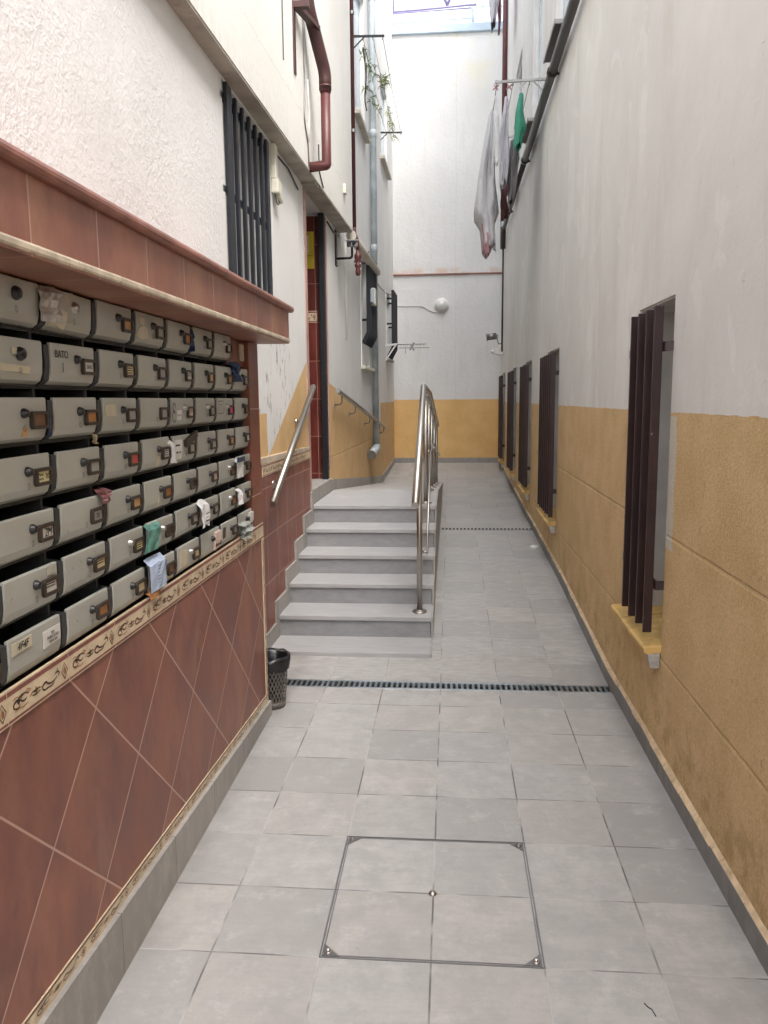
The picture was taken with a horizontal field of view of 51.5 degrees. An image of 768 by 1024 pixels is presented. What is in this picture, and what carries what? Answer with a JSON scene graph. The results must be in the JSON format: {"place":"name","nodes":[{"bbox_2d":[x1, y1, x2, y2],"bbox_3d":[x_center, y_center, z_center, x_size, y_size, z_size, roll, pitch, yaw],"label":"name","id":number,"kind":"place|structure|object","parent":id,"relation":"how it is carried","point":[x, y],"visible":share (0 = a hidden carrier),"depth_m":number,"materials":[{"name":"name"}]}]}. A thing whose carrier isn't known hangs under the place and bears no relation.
{"place":"outdoors","nodes":[
{"label":"outdoors","id":0,"kind":"place"},
{"bbox_2d":[97,678,767,1023],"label":"floor","id":1,"kind":"structure","parent":0,"point":[634,912],"depth_m":2.71,"materials":[{"name":"tile"}]},
{"bbox_2d":[0,138,293,1023],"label":"tiled wall","id":2,"kind":"structure","parent":1,"relation":"on","point":[130,736],"depth_m":2.23,"materials":[{"name":"tile"}]},
{"bbox_2d":[0,273,38,328],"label":"mailbox","id":3,"kind":"object","parent":2,"relation":"attached to","point":[19,303],"visible":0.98,"depth_m":1.77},
{"bbox_2d":[0,325,41,385],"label":"mailbox","id":4,"kind":"object","parent":2,"relation":"attached to","point":[20,358],"visible":1,"depth_m":1.79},
{"bbox_2d":[0,385,49,445],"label":"mailbox","id":5,"kind":"object","parent":2,"relation":"attached to","point":[24,415],"visible":1,"depth_m":1.80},
{"bbox_2d":[0,442,53,506],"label":"mailbox","id":6,"kind":"object","parent":2,"relation":"attached to","point":[26,471],"visible":1,"depth_m":1.81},
{"bbox_2d":[0,497,56,567],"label":"mailbox","id":7,"kind":"object","parent":2,"relation":"attached to","point":[28,528],"visible":0.98,"depth_m":1.83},
{"bbox_2d":[0,605,60,688],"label":"mailbox","id":8,"kind":"object","parent":2,"relation":"attached to","point":[30,641],"visible":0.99,"depth_m":1.86,"materials":[{"name":"metal"}]},
{"bbox_2d":[0,551,60,628],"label":"mailbox","id":9,"kind":"object","parent":2,"relation":"attached to","point":[29,585],"visible":0.98,"depth_m":1.84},
{"bbox_2d":[31,286,90,339],"bbox_3d":[-0.855,-0.511,2.002,0.154,0.132,0.272,0,7,5],"label":"mailbox","id":10,"kind":"object","parent":2,"relation":"attached to","point":[76,314],"visible":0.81,"depth_m":2.01,"materials":[{"name":"silver metal"}]},
{"bbox_2d":[36,285,62,322],"bbox_3d":[-0.799,-0.493,1.884,0.036,0.085,0.086,2,9,19],"label":"torn plastic","id":11,"kind":"object","parent":10,"relation":"in","point":[50,310],"visible":0.97,"depth_m":1.88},
{"bbox_2d":[29,329,96,387],"bbox_3d":[-0.854,-0.383,2.019,0.154,0.132,0.272,0,8,5],"label":"mailbox","id":12,"kind":"object","parent":2,"relation":"attached to","point":[68,362],"visible":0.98,"depth_m":2.01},
{"bbox_2d":[33,386,99,441],"bbox_3d":[-0.853,-0.253,2.038,0.154,0.132,0.272,0,8,5],"label":"mailbox","id":13,"kind":"object","parent":2,"relation":"attached to","point":[73,412],"visible":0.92,"depth_m":2.05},
{"bbox_2d":[37,437,102,495],"bbox_3d":[-0.851,-0.123,2.056,0.154,0.132,0.272,0,8,5],"label":"mailbox","id":14,"kind":"object","parent":2,"relation":"attached to","point":[75,463],"visible":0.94,"depth_m":2.07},
{"bbox_2d":[41,485,104,548],"bbox_3d":[-0.852,0.007,2.075,0.149,0.132,0.272,0,8,5],"label":"mailbox","id":15,"kind":"object","parent":2,"relation":"attached to","point":[78,513],"visible":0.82,"depth_m":2.09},
{"bbox_2d":[94,487,111,503],"bbox_3d":[-0.770,-0.045,2.189,0.048,0.040,0.064,-3,8,-15],"label":"crumpled wrapper","id":16,"kind":"object","parent":15,"relation":"on","point":[104,494],"visible":1,"depth_m":2.17,"materials":[{"name":"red paper"}]},
{"bbox_2d":[45,533,107,601],"bbox_3d":[-0.849,0.137,2.093,0.154,0.132,0.272,0,8,5],"label":"mailbox","id":17,"kind":"object","parent":2,"relation":"attached to","point":[81,562],"visible":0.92,"depth_m":2.11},
{"bbox_2d":[48,580,110,652],"bbox_3d":[-0.848,0.268,2.111,0.154,0.132,0.272,0,8,5],"label":"mailbox","id":18,"kind":"object","parent":2,"relation":"attached to","point":[83,610],"visible":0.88,"depth_m":2.12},
{"bbox_2d":[84,300,133,344],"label":"mailbox","id":19,"kind":"object","parent":2,"relation":"attached to","point":[111,323],"visible":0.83,"depth_m":2.25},
{"bbox_2d":[82,339,136,388],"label":"mailbox","id":20,"kind":"object","parent":2,"relation":"attached to","point":[116,367],"visible":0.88,"depth_m":2.29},
{"bbox_2d":[85,388,138,435],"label":"mailbox","id":21,"kind":"object","parent":2,"relation":"attached to","point":[118,411],"visible":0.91,"depth_m":2.31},
{"bbox_2d":[88,433,140,483],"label":"mailbox","id":22,"kind":"object","parent":2,"relation":"attached to","point":[120,454],"visible":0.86,"depth_m":2.34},
{"bbox_2d":[91,476,142,530],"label":"mailbox","id":23,"kind":"object","parent":2,"relation":"attached to","point":[125,503],"visible":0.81,"depth_m":2.36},
{"bbox_2d":[94,518,144,576],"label":"mailbox","id":24,"kind":"object","parent":2,"relation":"attached to","point":[124,541],"visible":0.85,"depth_m":2.38,"materials":[{"name":"silver metal"}]},
{"bbox_2d":[97,560,146,622],"bbox_3d":[-0.825,0.229,2.381,0.154,0.132,0.272,0,8,5],"label":"mailbox","id":25,"kind":"object","parent":2,"relation":"attached to","point":[125,585],"visible":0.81,"depth_m":2.40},
{"bbox_2d":[123,345,167,389],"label":"mailbox","id":26,"kind":"object","parent":2,"relation":"attached to","point":[151,371],"visible":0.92,"depth_m":2.56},
{"bbox_2d":[125,311,165,349],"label":"mailbox","id":27,"kind":"object","parent":2,"relation":"attached to","point":[149,332],"visible":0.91,"depth_m":2.53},
{"bbox_2d":[126,389,169,431],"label":"mailbox","id":28,"kind":"object","parent":2,"relation":"attached to","point":[153,410],"visible":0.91,"depth_m":2.59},
{"bbox_2d":[128,429,171,474],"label":"mailbox","id":29,"kind":"object","parent":2,"relation":"attached to","point":[154,448],"visible":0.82,"depth_m":2.61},
{"bbox_2d":[131,468,172,516],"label":"mailbox","id":30,"kind":"object","parent":2,"relation":"attached to","point":[156,489],"visible":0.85,"depth_m":2.63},
{"bbox_2d":[133,507,174,557],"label":"mailbox","id":31,"kind":"object","parent":2,"relation":"attached to","point":[164,521],"visible":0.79,"depth_m":2.71,"materials":[{"name":"silver metal"}]},
{"bbox_2d":[143,521,160,554],"bbox_3d":[-0.740,0.080,2.526,0.025,0.082,0.156,0,8,5],"label":"folded flyer","id":32,"kind":"object","parent":31,"relation":"in","point":[153,529],"visible":1,"depth_m":2.53,"materials":[{"name":"green paper"}]},
{"bbox_2d":[135,544,176,598],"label":"mailbox","id":33,"kind":"object","parent":2,"relation":"attached to","point":[171,567],"visible":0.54,"depth_m":2.73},
{"bbox_2d":[144,552,166,593],"bbox_3d":[-0.728,0.194,2.562,0.037,0.110,0.142,0,8,5],"label":"leaflet","id":34,"kind":"object","parent":33,"relation":"in","point":[156,563],"visible":1,"depth_m":2.55,"materials":[{"name":"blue paper"}]},
{"bbox_2d":[157,319,191,354],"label":"mailbox","id":35,"kind":"object","parent":2,"relation":"attached to","point":[178,340],"visible":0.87,"depth_m":2.80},
{"bbox_2d":[156,350,193,390],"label":"mailbox","id":36,"kind":"object","parent":2,"relation":"attached to","point":[180,375],"visible":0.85,"depth_m":2.83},
{"bbox_2d":[158,390,194,428],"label":"mailbox","id":37,"kind":"object","parent":2,"relation":"attached to","point":[181,408],"visible":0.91,"depth_m":2.86,"materials":[{"name":"silver metal"}]},
{"bbox_2d":[160,427,197,466],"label":"mailbox","id":38,"kind":"object","parent":2,"relation":"attached to","point":[184,442],"visible":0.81,"depth_m":2.89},
{"bbox_2d":[162,462,197,504],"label":"mailbox","id":39,"kind":"object","parent":2,"relation":"attached to","point":[184,481],"visible":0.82,"depth_m":2.90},
{"bbox_2d":[164,497,199,542],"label":"mailbox","id":40,"kind":"object","parent":2,"relation":"attached to","point":[185,516],"visible":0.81,"depth_m":2.92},
{"bbox_2d":[166,532,200,578],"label":"mailbox","id":41,"kind":"object","parent":2,"relation":"attached to","point":[186,548],"visible":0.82,"depth_m":2.94,"materials":[{"name":"silver metal"}]},
{"bbox_2d":[183,355,214,390],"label":"mailbox","id":42,"kind":"object","parent":2,"relation":"attached to","point":[204,377],"visible":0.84,"depth_m":3.10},
{"bbox_2d":[185,327,213,357],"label":"mailbox","id":43,"kind":"object","parent":2,"relation":"attached to","point":[204,343],"visible":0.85,"depth_m":3.09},
{"bbox_2d":[185,391,216,425],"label":"mailbox","id":44,"kind":"object","parent":2,"relation":"attached to","point":[205,409],"visible":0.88,"depth_m":3.13,"materials":[{"name":"silver metal"}]},
{"bbox_2d":[186,424,217,460],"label":"mailbox","id":45,"kind":"object","parent":2,"relation":"attached to","point":[206,440],"visible":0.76,"depth_m":3.15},
{"bbox_2d":[188,457,218,495],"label":"mailbox","id":46,"kind":"object","parent":2,"relation":"attached to","point":[207,473],"visible":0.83,"depth_m":3.17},
{"bbox_2d":[189,489,219,529],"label":"mailbox","id":47,"kind":"object","parent":2,"relation":"attached to","point":[211,501],"visible":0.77,"depth_m":3.24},
{"bbox_2d":[196,499,209,528],"bbox_3d":[-0.693,0.005,3.060,0.034,0.108,0.108,0,8,5],"label":"printed notice","id":48,"kind":"object","parent":47,"relation":"hanging from","point":[202,504],"visible":1,"depth_m":3.06,"materials":[{"name":"white paper"}]},
{"bbox_2d":[191,521,221,563],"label":"mailbox","id":49,"kind":"object","parent":2,"relation":"attached to","point":[209,537],"visible":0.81,"depth_m":3.21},
{"bbox_2d":[206,333,232,360],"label":"mailbox","id":50,"kind":"object","parent":2,"relation":"attached to","point":[222,351],"visible":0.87,"depth_m":3.34,"materials":[{"name":"silver metal"}]},
{"bbox_2d":[206,359,233,391],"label":"mailbox","id":51,"kind":"object","parent":2,"relation":"attached to","point":[224,380],"visible":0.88,"depth_m":3.37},
{"bbox_2d":[207,391,234,423],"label":"mailbox","id":52,"kind":"object","parent":2,"relation":"attached to","point":[224,405],"visible":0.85,"depth_m":3.40,"materials":[{"name":"silver metal"}]},
{"bbox_2d":[208,422,235,455],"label":"mailbox","id":53,"kind":"object","parent":2,"relation":"attached to","point":[225,436],"visible":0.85,"depth_m":3.42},
{"bbox_2d":[210,452,236,487],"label":"mailbox","id":54,"kind":"object","parent":2,"relation":"attached to","point":[226,467],"visible":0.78,"depth_m":3.44,"materials":[{"name":"silver metal"}]},
{"bbox_2d":[211,482,237,518],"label":"mailbox","id":55,"kind":"object","parent":2,"relation":"attached to","point":[227,497],"visible":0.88,"depth_m":3.46,"materials":[{"name":"silver metal"}]},
{"bbox_2d":[212,512,238,549],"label":"mailbox","id":56,"kind":"object","parent":2,"relation":"attached to","point":[226,523],"visible":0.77,"depth_m":3.50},
{"bbox_2d":[227,362,242,381],"bbox_3d":[-0.654,-0.617,3.514,0.053,0.085,0.124,0,8,5],"label":"plastic bag","id":57,"kind":"object","parent":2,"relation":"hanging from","point":[235,369],"visible":1,"depth_m":3.50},
{"bbox_2d":[226,392,249,421],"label":"mailbox","id":58,"kind":"object","parent":2,"relation":"attached to","point":[241,407],"visible":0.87,"depth_m":3.67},
{"bbox_2d":[228,367,248,391],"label":"mailbox","id":59,"kind":"object","parent":2,"relation":"attached to","point":[239,386],"visible":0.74,"depth_m":3.66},
{"bbox_2d":[227,420,250,451],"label":"mailbox","id":60,"kind":"object","parent":2,"relation":"attached to","point":[242,434],"visible":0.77,"depth_m":3.69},
{"bbox_2d":[228,448,251,480],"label":"mailbox","id":61,"kind":"object","parent":2,"relation":"attached to","point":[247,462],"visible":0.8,"depth_m":3.77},
{"bbox_2d":[233,456,244,478],"bbox_3d":[-0.652,-0.200,3.571,0.034,0.093,0.103,0,8,5],"label":"white note","id":62,"kind":"object","parent":61,"relation":"attached to","point":[239,462],"visible":0.99,"depth_m":3.57,"materials":[{"name":"paper"}]},
{"bbox_2d":[229,477,252,509],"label":"mailbox","id":63,"kind":"object","parent":2,"relation":"attached to","point":[243,486],"visible":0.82,"depth_m":3.77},
{"bbox_2d":[230,504,253,537],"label":"mailbox","id":64,"kind":"object","parent":2,"relation":"attached to","point":[241,513],"visible":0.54,"depth_m":3.79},
{"bbox_2d":[237,521,253,540],"bbox_3d":[-0.636,0.086,3.635,0.062,0.076,0.131,0,8,5],"label":"clear wrap","id":65,"kind":"object","parent":64,"relation":"hanging from","point":[246,529],"visible":1,"depth_m":3.66,"materials":[{"name":"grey plastic"}]},
{"bbox_2d":[267,648,290,709],"bbox_3d":[-0.604,0.904,4.306,0.207,0.295,0.210,0,8,5],"label":"waste basket","id":66,"kind":"object","parent":1,"relation":"on","point":[278,661],"visible":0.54,"depth_m":4.25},
{"bbox_2d":[319,836,545,968],"bbox_3d":[0.165,1.273,2.668,0.666,0.011,0.666,0,8,5],"label":"access cover","id":67,"kind":"object","parent":1,"relation":"on","point":[328,952],"visible":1,"depth_m":2.46,"materials":[{"name":"metal"}]},
{"bbox_2d":[284,679,611,692],"bbox_3d":[0.256,1.016,4.608,2.058,0.027,0.120,0,8,5],"label":"drain grate","id":68,"kind":"object","parent":1,"relation":"on","point":[451,686],"visible":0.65,"depth_m":4.61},
{"bbox_2d":[393,0,476,25],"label":"roof truss","id":69,"kind":"object","parent":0,"point":[447,3],"visible":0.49,"depth_m":14.51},
{"bbox_2d":[287,463,607,684],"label":"ramp path","id":70,"kind":"structure","parent":0,"point":[503,612],"depth_m":5.93,"materials":[{"name":"tile"}]},
{"bbox_2d":[391,21,502,462],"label":"end building","id":71,"kind":"structure","parent":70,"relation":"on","point":[445,77],"depth_m":14.51,"materials":[{"name":"paint"}]},
{"bbox_2d":[434,298,448,312],"bbox_3d":[1.055,-3.795,14.614,0.260,0.260,0.114,0,8,5],"label":"wall lamp","id":72,"kind":"object","parent":71,"relation":"attached to","point":[441,305],"visible":1,"depth_m":14.60,"materials":[{"name":"white plastic"}]},
{"bbox_2d":[393,5,502,25],"bbox_3d":[0.936,-8.809,14.273,2.451,0.433,0.060,0,8,5],"label":"roof railing","id":73,"kind":"object","parent":71,"relation":"on","point":[472,18],"visible":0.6,"depth_m":14.23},
{"bbox_2d":[441,528,531,530],"bbox_3d":[1.140,0.198,8.900,1.012,0.024,0.100,0,8,5],"label":"drain grate","id":74,"kind":"object","parent":70,"relation":"on","point":[528,529],"visible":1,"depth_m":8.89,"materials":[{"name":"metal"}]},
{"bbox_2d":[394,0,502,25],"label":"sky","id":75,"kind":"structure","parent":0,"point":[480,16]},
{"label":"ground","id":76,"kind":"structure","parent":0,"visible":0},
{"bbox_2d":[0,0,397,632],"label":"apartment building","id":77,"kind":"structure","parent":76,"relation":"on","point":[174,118],"depth_m":4.89,"materials":[{"name":"white paint"}]},
{"bbox_2d":[222,104,250,282],"bbox_3d":[-0.905,-1.748,4.709,0.020,1.160,0.960,0,8,5],"label":"window","id":78,"kind":"structure","parent":77,"relation":"in","point":[222,104],"depth_m":4.90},
{"bbox_2d":[270,143,282,205],"bbox_3d":[-0.710,-2.229,5.286,0.053,0.374,0.145,0,8,5],"label":"junction box","id":79,"kind":"object","parent":77,"relation":"attached to","point":[276,187],"visible":1,"depth_m":5.23,"materials":[{"name":"beige plastic"}]},
{"bbox_2d":[269,384,315,506],"bbox_3d":[-0.655,-0.526,5.673,0.100,0.786,1.579,0,8,5],"label":"handrail","id":80,"kind":"object","parent":77,"relation":"attached to","point":[277,485],"visible":1,"depth_m":5.50,"materials":[{"name":"silver metal"}]},
{"bbox_2d":[302,19,309,167],"bbox_3d":[-0.566,-3.307,5.709,0.010,1.561,0.144,0,8,6],"label":"cable","id":81,"kind":"object","parent":77,"relation":"attached to","point":[304,91],"visible":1,"depth_m":5.70,"materials":[{"name":"metal"}]},
{"bbox_2d":[306,231,313,268],"bbox_3d":[-0.792,-2.411,7.345,0.295,0.330,0.009,0,8,5],"label":"warning sign","id":82,"kind":"object","parent":77,"relation":"attached to","point":[310,250],"visible":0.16,"depth_m":7.33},
{"bbox_2d":[292,0,330,172],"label":"soil pipe","id":83,"kind":"object","parent":77,"relation":"attached to","point":[305,10],"visible":0.99,"depth_m":5.79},
{"bbox_2d":[334,230,357,266],"bbox_3d":[-0.363,-2.615,7.870,0.250,0.340,0.230,0,8,5],"label":"security camera","id":84,"kind":"object","parent":77,"relation":"attached to","point":[352,243],"visible":1,"depth_m":7.89,"materials":[{"name":"metal"}]},
{"bbox_2d":[345,243,347,339],"bbox_3d":[-0.410,-2.377,8.613,0.021,1.020,0.021,0,8,5],"label":"cable","id":85,"kind":"object","parent":77,"relation":"attached to","point":[346,293],"visible":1,"depth_m":8.60,"materials":[{"name":"white plastic"}]},
{"bbox_2d":[350,0,361,275],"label":"water pipe","id":86,"kind":"object","parent":77,"relation":"attached to","point":[357,257],"visible":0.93,"depth_m":8.01,"materials":[{"name":"metal"}]},
{"bbox_2d":[353,0,362,116],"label":"window","id":87,"kind":"structure","parent":77,"relation":"in","point":[357,4],"depth_m":9.98,"materials":[{"name":"white glass"}]},
{"bbox_2d":[334,388,386,432],"bbox_3d":[-0.235,-1.205,10.082,0.100,0.651,4.905,0,8,5],"label":"handrail","id":88,"kind":"object","parent":77,"relation":"attached to","point":[342,394],"visible":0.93,"depth_m":8.91,"materials":[{"name":"silver metal"}]},
{"bbox_2d":[346,231,380,275],"bbox_3d":[-0.216,-3.063,9.562,0.102,0.174,2.903,0,8,5],"label":"gutter pipe","id":89,"kind":"object","parent":77,"relation":"attached to","point":[367,258],"visible":0.75,"depth_m":9.25,"materials":[{"name":"beige paint"}]},
{"bbox_2d":[367,0,380,459],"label":"downpipe","id":90,"kind":"object","parent":77,"relation":"attached to","point":[373,451],"visible":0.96,"depth_m":10.73,"materials":[{"name":"metal"}]},
{"bbox_2d":[354,34,401,139],"bbox_3d":[-0.037,-5.624,10.779,0.364,0.145,3.370,0,8,5],"label":"clothes rack","id":91,"kind":"object","parent":77,"relation":"attached to","point":[372,36],"visible":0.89,"depth_m":9.68,"materials":[{"name":"black metal"}]},
{"bbox_2d":[358,45,382,117],"bbox_3d":[-0.145,-5.136,9.593,0.311,0.660,0.763,0,8,5],"label":"hanging plant","id":92,"kind":"object","parent":91,"relation":"hanging from","point":[369,67],"visible":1,"depth_m":9.51,"materials":[{"name":"green plant"}]},
{"bbox_2d":[384,106,398,141],"bbox_3d":[0.110,-5.833,12.024,0.230,0.520,0.234,3,9,26],"label":"hanging plant","id":93,"kind":"object","parent":91,"relation":"hanging from","point":[388,114],"visible":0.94,"depth_m":12.03,"materials":[{"name":"green plant"}]},
{"bbox_2d":[380,78,385,157],"bbox_3d":[-0.048,-6.183,12.753,0.050,1.250,1.101,0,8,5],"label":"window","id":94,"kind":"structure","parent":77,"relation":"in","point":[382,97],"depth_m":13.06,"materials":[{"name":"white glass"}]},
{"bbox_2d":[385,342,428,359],"bbox_3d":[0.381,-2.656,13.168,0.737,0.293,0.141,0,8,5],"label":"antenna","id":95,"kind":"object","parent":77,"relation":"attached to","point":[411,345],"visible":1,"depth_m":13.17,"materials":[{"name":"metal"}]},
{"bbox_2d":[267,483,442,657],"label":"staircase","id":96,"kind":"structure","parent":76,"relation":"on","point":[350,580],"depth_m":5.80,"materials":[{"name":"stone"}]},
{"bbox_2d":[336,482,441,489],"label":"landing","id":97,"kind":"structure","parent":96,"relation":"attached to","point":[394,486],"depth_m":9.41,"materials":[{"name":"stone"}]},
{"bbox_2d":[412,384,440,613],"bbox_3d":[0.509,-0.542,8.554,0.108,1.568,7.683,0,8,5],"label":"handrail","id":98,"kind":"object","parent":96,"relation":"on","point":[427,438],"visible":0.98,"depth_m":5.93,"materials":[{"name":"silver metal"}]},
{"bbox_2d":[497,0,767,975],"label":"rendered building","id":99,"kind":"structure","parent":76,"relation":"on","point":[633,418],"depth_m":3.50,"materials":[{"name":"white paint"}]},
{"bbox_2d":[489,0,498,32],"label":"hanging laundry","id":100,"kind":"object","parent":99,"relation":"hanging from","point":[493,6],"visible":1,"depth_m":11.35,"materials":[{"name":"white fabric"}]},
{"bbox_2d":[500,0,507,248],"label":"riser pipe","id":101,"kind":"object","parent":99,"relation":"attached to","point":[505,45],"visible":0.43,"depth_m":13.08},
{"bbox_2d":[493,78,545,144],"bbox_3d":[1.409,-4.284,8.644,0.504,0.145,1.720,0,8,5],"label":"clothes rack","id":102,"kind":"object","parent":99,"relation":"attached to","point":[529,80],"visible":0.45,"depth_m":7.80,"materials":[{"name":"metal"}]},
{"bbox_2d":[482,224,489,257],"bbox_3d":[1.092,-2.896,8.511,0.103,0.348,0.242,0,8,5],"label":"garment","id":103,"kind":"object","parent":102,"relation":"hanging from","point":[486,248],"visible":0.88,"depth_m":8.46,"materials":[{"name":"pink fabric"}]},
{"bbox_2d":[474,109,498,258],"bbox_3d":[1.115,-3.542,8.621,0.276,1.482,0.866,0,8,5],"label":"sheet","id":104,"kind":"object","parent":102,"relation":"hanging from","point":[486,211],"visible":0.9,"depth_m":8.37,"materials":[{"name":"white fabric"}]},
{"bbox_2d":[494,96,500,165],"bbox_3d":[1.129,-3.784,7.916,0.078,0.666,0.025,0,8,5],"label":"shirt","id":105,"kind":"object","parent":102,"relation":"hanging from","point":[497,155],"visible":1,"depth_m":7.92,"materials":[{"name":"white fabric"}]},
{"bbox_2d":[499,96,508,190],"bbox_3d":[1.221,-3.763,8.160,0.120,0.896,0.298,0,8,5],"label":"laundry","id":106,"kind":"object","parent":102,"relation":"hanging from","point":[504,150],"visible":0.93,"depth_m":8.06,"materials":[{"name":"grey fabric"}]},
{"bbox_2d":[500,183,508,220],"bbox_3d":[1.330,-3.436,8.826,0.087,0.373,0.538,0,8,5],"label":"cloth","id":107,"kind":"object","parent":102,"relation":"hanging from","point":[504,207],"visible":0.93,"depth_m":8.71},
{"bbox_2d":[507,139,518,206],"bbox_3d":[1.346,-3.551,8.347,0.132,0.651,0.356,0,8,5],"label":"garment","id":108,"kind":"object","parent":102,"relation":"hanging from","point":[513,169],"visible":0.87,"depth_m":8.26,"materials":[{"name":"grey fabric"}]},
{"bbox_2d":[513,93,526,151],"bbox_3d":[1.371,-3.925,8.018,0.135,0.539,0.230,0,8,5],"label":"garment","id":109,"kind":"object","parent":102,"relation":"hanging from","point":[520,127],"visible":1,"depth_m":7.96,"materials":[{"name":"green fabric"}]},
{"bbox_2d":[518,61,521,171],"bbox_3d":[1.920,-5.376,11.031,0.060,1.600,1.000,0,8,5],"label":"window","id":110,"kind":"structure","parent":99,"relation":"in","point":[520,72],"depth_m":11.37,"materials":[{"name":"white glass"}]},
{"bbox_2d":[535,0,541,112],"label":"window","id":111,"kind":"structure","parent":99,"relation":"in","point":[539,2],"depth_m":8.95,"materials":[{"name":"white glass"}]},
{"bbox_2d":[501,0,579,351],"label":"drainpipe","id":112,"kind":"object","parent":99,"relation":"attached to","point":[552,73],"depth_m":7.44,"materials":[{"name":"metal"}]},
{"bbox_2d":[559,0,568,17],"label":"window","id":113,"kind":"structure","parent":99,"relation":"in","point":[563,4],"depth_m":7.03,"materials":[{"name":"white glass"}]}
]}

